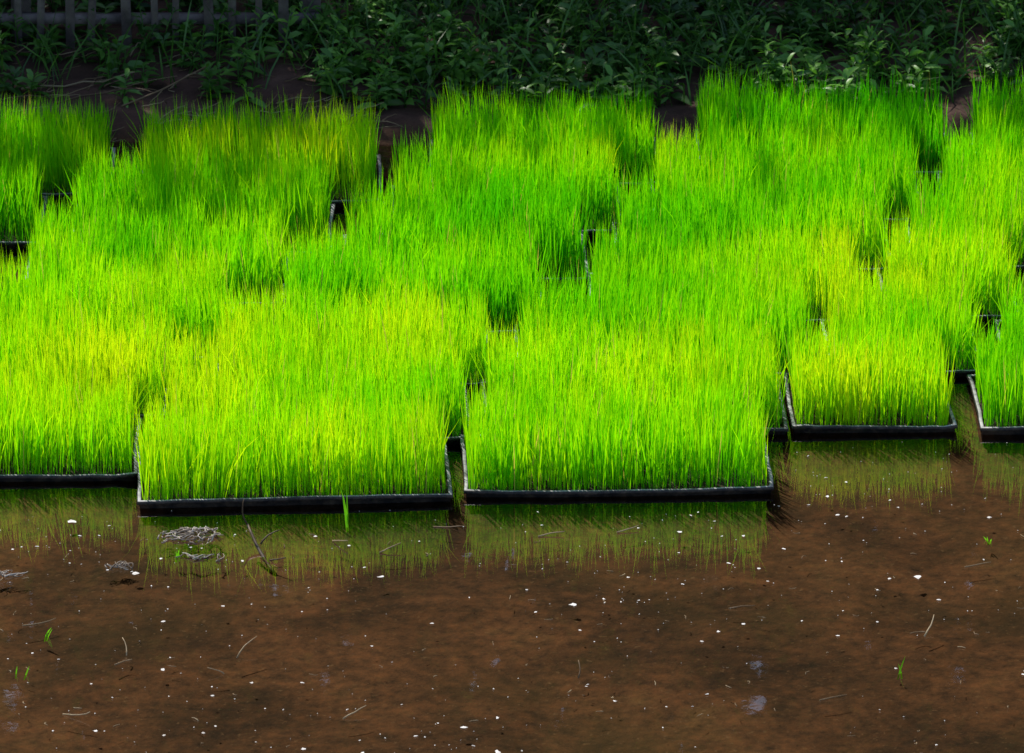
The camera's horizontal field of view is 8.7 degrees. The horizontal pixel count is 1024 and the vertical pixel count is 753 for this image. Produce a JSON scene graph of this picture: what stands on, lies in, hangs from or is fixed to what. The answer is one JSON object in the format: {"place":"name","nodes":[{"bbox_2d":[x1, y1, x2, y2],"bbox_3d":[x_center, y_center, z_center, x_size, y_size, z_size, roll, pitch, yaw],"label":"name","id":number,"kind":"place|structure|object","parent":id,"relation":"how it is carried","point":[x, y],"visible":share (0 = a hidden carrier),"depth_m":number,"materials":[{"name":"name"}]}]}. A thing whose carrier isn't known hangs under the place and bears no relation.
{"place":"outdoors","nodes":[
{"label":"outdoors","id":0,"kind":"place"},
{"bbox_2d":[0,0,1023,752],"bbox_3d":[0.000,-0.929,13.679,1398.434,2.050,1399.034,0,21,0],"label":"ground","id":1,"kind":"structure","parent":0,"point":[460,616],"depth_m":12.46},
{"bbox_2d":[0,0,320,48],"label":"slatted fence","id":2,"kind":"object","parent":1,"relation":"on","point":[124,17],"visible":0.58,"depth_m":15.24,"materials":[{"name":"grey wood"}]},
{"bbox_2d":[0,34,403,141],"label":"dry stalks","id":3,"kind":"object","parent":1,"relation":"on","point":[141,89],"visible":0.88,"depth_m":15.02,"materials":[{"name":"plant"}]},
{"bbox_2d":[0,0,1023,113],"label":"bank weeds","id":4,"kind":"object","parent":1,"relation":"on","point":[802,20],"visible":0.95,"depth_m":15.14,"materials":[{"name":"green plant"}]},
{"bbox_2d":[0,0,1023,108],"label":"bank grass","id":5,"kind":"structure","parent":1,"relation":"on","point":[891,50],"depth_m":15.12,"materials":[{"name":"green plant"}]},
{"label":"paddy water","id":6,"kind":"structure","parent":0,"visible":0},
{"bbox_2d":[0,570,27,576],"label":"straw clump","id":7,"kind":"object","parent":6,"relation":"on","point":[6,575],"visible":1,"depth_m":12.53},
{"bbox_2d":[15,667,28,679],"bbox_3d":[-0.885,0.535,12.097,0.026,0.027,0.007,0,21,0],"label":"rice sprout","id":8,"kind":"object","parent":6,"relation":"on","point":[25,674],"visible":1,"depth_m":12.10,"materials":[{"name":"green plant"}]},
{"bbox_2d":[0,127,47,257],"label":"rice seedling tray","id":9,"kind":"object","parent":6,"relation":"on","point":[22,185],"visible":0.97,"depth_m":14.24,"materials":[{"name":"green plant"}]},
{"bbox_2d":[44,627,51,641],"bbox_3d":[-0.849,0.471,12.256,0.017,0.032,0.011,0,21,0],"label":"rice sprout","id":10,"kind":"object","parent":6,"relation":"on","point":[48,634],"visible":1,"depth_m":12.26,"materials":[{"name":"green plant"}]},
{"bbox_2d":[0,87,115,208],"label":"rice seedling tray","id":11,"kind":"object","parent":6,"relation":"on","point":[59,144],"visible":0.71,"depth_m":14.54,"materials":[{"name":"green plant"}]},
{"bbox_2d":[0,349,158,491],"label":"rice seedling tray","id":12,"kind":"object","parent":6,"relation":"on","point":[47,443],"visible":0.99,"depth_m":13.00,"materials":[{"name":"green plant"}]},
{"bbox_2d":[0,281,183,430],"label":"rice seedling tray","id":13,"kind":"object","parent":6,"relation":"on","point":[123,348],"visible":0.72,"depth_m":13.33,"materials":[{"name":"green plant"}]},
{"bbox_2d":[0,236,234,369],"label":"rice seedling tray","id":14,"kind":"object","parent":6,"relation":"on","point":[189,303],"visible":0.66,"depth_m":13.63,"materials":[{"name":"green plant"}]},
{"bbox_2d":[104,561,132,570],"bbox_3d":[-0.738,0.355,12.566,0.055,0.014,0.036,0,21,0],"label":"straw clump","id":15,"kind":"object","parent":6,"relation":"on","point":[122,566],"visible":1,"depth_m":12.56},
{"bbox_2d":[17,186,294,314],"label":"rice seedling tray","id":16,"kind":"object","parent":6,"relation":"on","point":[253,262],"visible":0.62,"depth_m":13.94,"materials":[{"name":"green plant"}]},
{"bbox_2d":[157,526,220,545],"bbox_3d":[-0.610,0.300,12.709,0.126,0.018,0.084,0,21,0],"label":"straw clump","id":17,"kind":"object","parent":6,"relation":"on","point":[188,531],"visible":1,"depth_m":12.70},
{"bbox_2d":[53,126,342,256],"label":"rice seedling tray","id":18,"kind":"object","parent":6,"relation":"on","point":[313,203],"visible":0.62,"depth_m":14.22,"materials":[{"name":"green plant"}]},
{"bbox_2d":[175,552,224,562],"bbox_3d":[-0.587,0.338,12.613,0.089,0.013,0.039,5,22,14],"label":"straw clump","id":19,"kind":"object","parent":6,"relation":"on","point":[191,556],"visible":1,"depth_m":12.61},
{"bbox_2d":[126,86,381,215],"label":"rice seedling tray","id":20,"kind":"object","parent":6,"relation":"on","point":[355,148],"visible":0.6,"depth_m":14.52,"materials":[{"name":"green plant"}]},
{"bbox_2d":[242,500,285,575],"bbox_3d":[-0.455,0.303,12.627,0.051,0.109,0.146,-11,23,-26],"label":"twig","id":21,"kind":"object","parent":6,"relation":"on","point":[269,566],"visible":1,"depth_m":12.63,"materials":[{"name":"brown wood"}]},
{"bbox_2d":[111,364,457,518],"bbox_3d":[-0.441,0.113,12.950,0.677,0.226,0.409,-1,21,-3],"label":"rice seedling tray","id":22,"kind":"object","parent":6,"relation":"on","point":[258,461],"visible":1,"depth_m":12.88,"materials":[{"name":"green plant"}]},
{"bbox_2d":[155,303,474,453],"bbox_3d":[-0.389,0.006,13.229,0.634,0.226,0.407,-1,21,-3],"label":"rice seedling tray","id":23,"kind":"object","parent":6,"relation":"on","point":[293,366],"visible":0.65,"depth_m":13.22,"materials":[{"name":"green plant"}]},
{"bbox_2d":[340,481,348,532],"bbox_3d":[-0.319,0.244,12.755,0.017,0.098,0.047,0,21,0],"label":"rice sprout","id":24,"kind":"object","parent":6,"relation":"on","point":[346,515],"visible":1,"depth_m":12.75,"materials":[{"name":"green plant"}]},
{"bbox_2d":[204,266,493,398],"bbox_3d":[-0.334,-0.104,13.519,0.589,0.226,0.381,-1,21,-3],"label":"rice seedling tray","id":25,"kind":"object","parent":6,"relation":"on","point":[420,316],"visible":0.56,"depth_m":13.49,"materials":[{"name":"green plant"}]},
{"bbox_2d":[275,206,549,346],"bbox_3d":[-0.204,-0.218,13.817,0.574,0.226,0.366,-1,21,-2],"label":"rice seedling tray","id":26,"kind":"object","parent":6,"relation":"on","point":[493,275],"visible":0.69,"depth_m":13.78,"materials":[{"name":"green plant"}]},
{"bbox_2d":[339,158,590,294],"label":"rice seedling tray","id":27,"kind":"object","parent":6,"relation":"on","point":[561,231],"visible":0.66,"depth_m":14.06,"materials":[{"name":"green plant"}]},
{"bbox_2d":[390,116,623,245],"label":"rice seedling tray","id":28,"kind":"object","parent":6,"relation":"on","point":[600,196],"visible":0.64,"depth_m":14.35,"materials":[{"name":"green plant"}]},
{"bbox_2d":[0,525,1023,746],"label":"floating straw","id":29,"kind":"object","parent":6,"relation":"on","point":[925,632],"visible":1,"depth_m":12.28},
{"bbox_2d":[7,455,1023,752],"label":"floating petals","id":30,"kind":"object","parent":6,"relation":"on","point":[469,597],"visible":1,"depth_m":12.42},
{"bbox_2d":[425,78,665,195],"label":"rice seedling tray","id":31,"kind":"object","parent":6,"relation":"on","point":[631,130],"visible":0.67,"depth_m":14.62,"materials":[{"name":"green plant"}]},
{"bbox_2d":[459,356,783,507],"bbox_3d":[0.212,0.094,13.002,0.628,0.226,0.371,-1,21,-2],"label":"rice seedling tray","id":32,"kind":"object","parent":6,"relation":"on","point":[626,454],"visible":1,"depth_m":12.92,"materials":[{"name":"green plant"}]},
{"bbox_2d":[463,301,793,444],"bbox_3d":[0.228,-0.019,13.299,0.669,0.226,0.395,-1,21,-2],"label":"rice seedling tray","id":33,"kind":"object","parent":6,"relation":"on","point":[756,356],"visible":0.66,"depth_m":13.26,"materials":[{"name":"green plant"}]},
{"bbox_2d":[512,242,815,388],"bbox_3d":[0.326,-0.130,13.586,0.647,0.226,0.401,-1,21,-2],"label":"rice seedling tray","id":34,"kind":"object","parent":6,"relation":"on","point":[783,303],"visible":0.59,"depth_m":13.56,"materials":[{"name":"green plant"}]},
{"bbox_2d":[586,199,864,334],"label":"rice seedling tray","id":35,"kind":"object","parent":6,"relation":"on","point":[815,258],"visible":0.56,"depth_m":13.86,"materials":[{"name":"green plant"}]},
{"bbox_2d":[601,147,895,282],"bbox_3d":[0.499,-0.347,14.149,0.625,0.225,0.396,0,21,-1],"label":"rice seedling tray","id":36,"kind":"object","parent":6,"relation":"on","point":[733,205],"visible":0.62,"depth_m":14.14,"materials":[{"name":"green plant"}]},
{"bbox_2d":[649,101,923,234],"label":"rice seedling tray","id":37,"kind":"object","parent":6,"relation":"on","point":[892,159],"visible":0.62,"depth_m":14.41,"materials":[{"name":"green plant"}]},
{"bbox_2d":[693,59,956,186],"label":"rice seedling tray","id":38,"kind":"object","parent":6,"relation":"on","point":[927,120],"visible":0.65,"depth_m":14.70,"materials":[{"name":"green plant"}]},
{"bbox_2d":[780,301,957,442],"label":"rice seedling tray","id":39,"kind":"object","parent":6,"relation":"on","point":[873,389],"visible":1,"depth_m":13.23,"materials":[{"name":"green plant"}]},
{"bbox_2d":[810,243,991,386],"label":"rice seedling tray","id":40,"kind":"object","parent":6,"relation":"on","point":[956,303],"visible":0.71,"depth_m":13.57,"materials":[{"name":"green plant"}]},
{"bbox_2d":[897,658,904,679],"bbox_3d":[0.702,0.526,12.098,0.014,0.044,0.013,7,22,18],"label":"rice sprout","id":41,"kind":"object","parent":6,"relation":"on","point":[900,672],"visible":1,"depth_m":12.10,"materials":[{"name":"green plant"}]},
{"bbox_2d":[869,196,1022,332],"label":"rice seedling tray","id":42,"kind":"object","parent":6,"relation":"on","point":[982,248],"visible":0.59,"depth_m":13.83,"materials":[{"name":"green plant"}]},
{"bbox_2d":[902,146,1023,280],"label":"rice seedling tray","id":43,"kind":"object","parent":6,"relation":"on","point":[964,198],"visible":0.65,"depth_m":14.15,"materials":[{"name":"green plant"}]},
{"bbox_2d":[933,109,1023,212],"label":"rice seedling tray","id":44,"kind":"object","parent":6,"relation":"on","point":[1006,145],"visible":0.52,"depth_m":14.44,"materials":[{"name":"green plant"}]},
{"bbox_2d":[959,309,1023,444],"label":"rice seedling tray","id":45,"kind":"object","parent":6,"relation":"on","point":[996,384],"visible":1,"depth_m":13.25,"materials":[{"name":"green plant"}]},
{"bbox_2d":[960,60,1023,162],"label":"rice seedling tray","id":46,"kind":"object","parent":6,"relation":"on","point":[997,110],"visible":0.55,"depth_m":14.77,"materials":[{"name":"green plant"}]},
{"bbox_2d":[990,266,1023,355],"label":"rice seedling tray","id":47,"kind":"object","parent":6,"relation":"on","point":[1018,299],"visible":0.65,"depth_m":13.64,"materials":[{"name":"green plant"}]}
]}

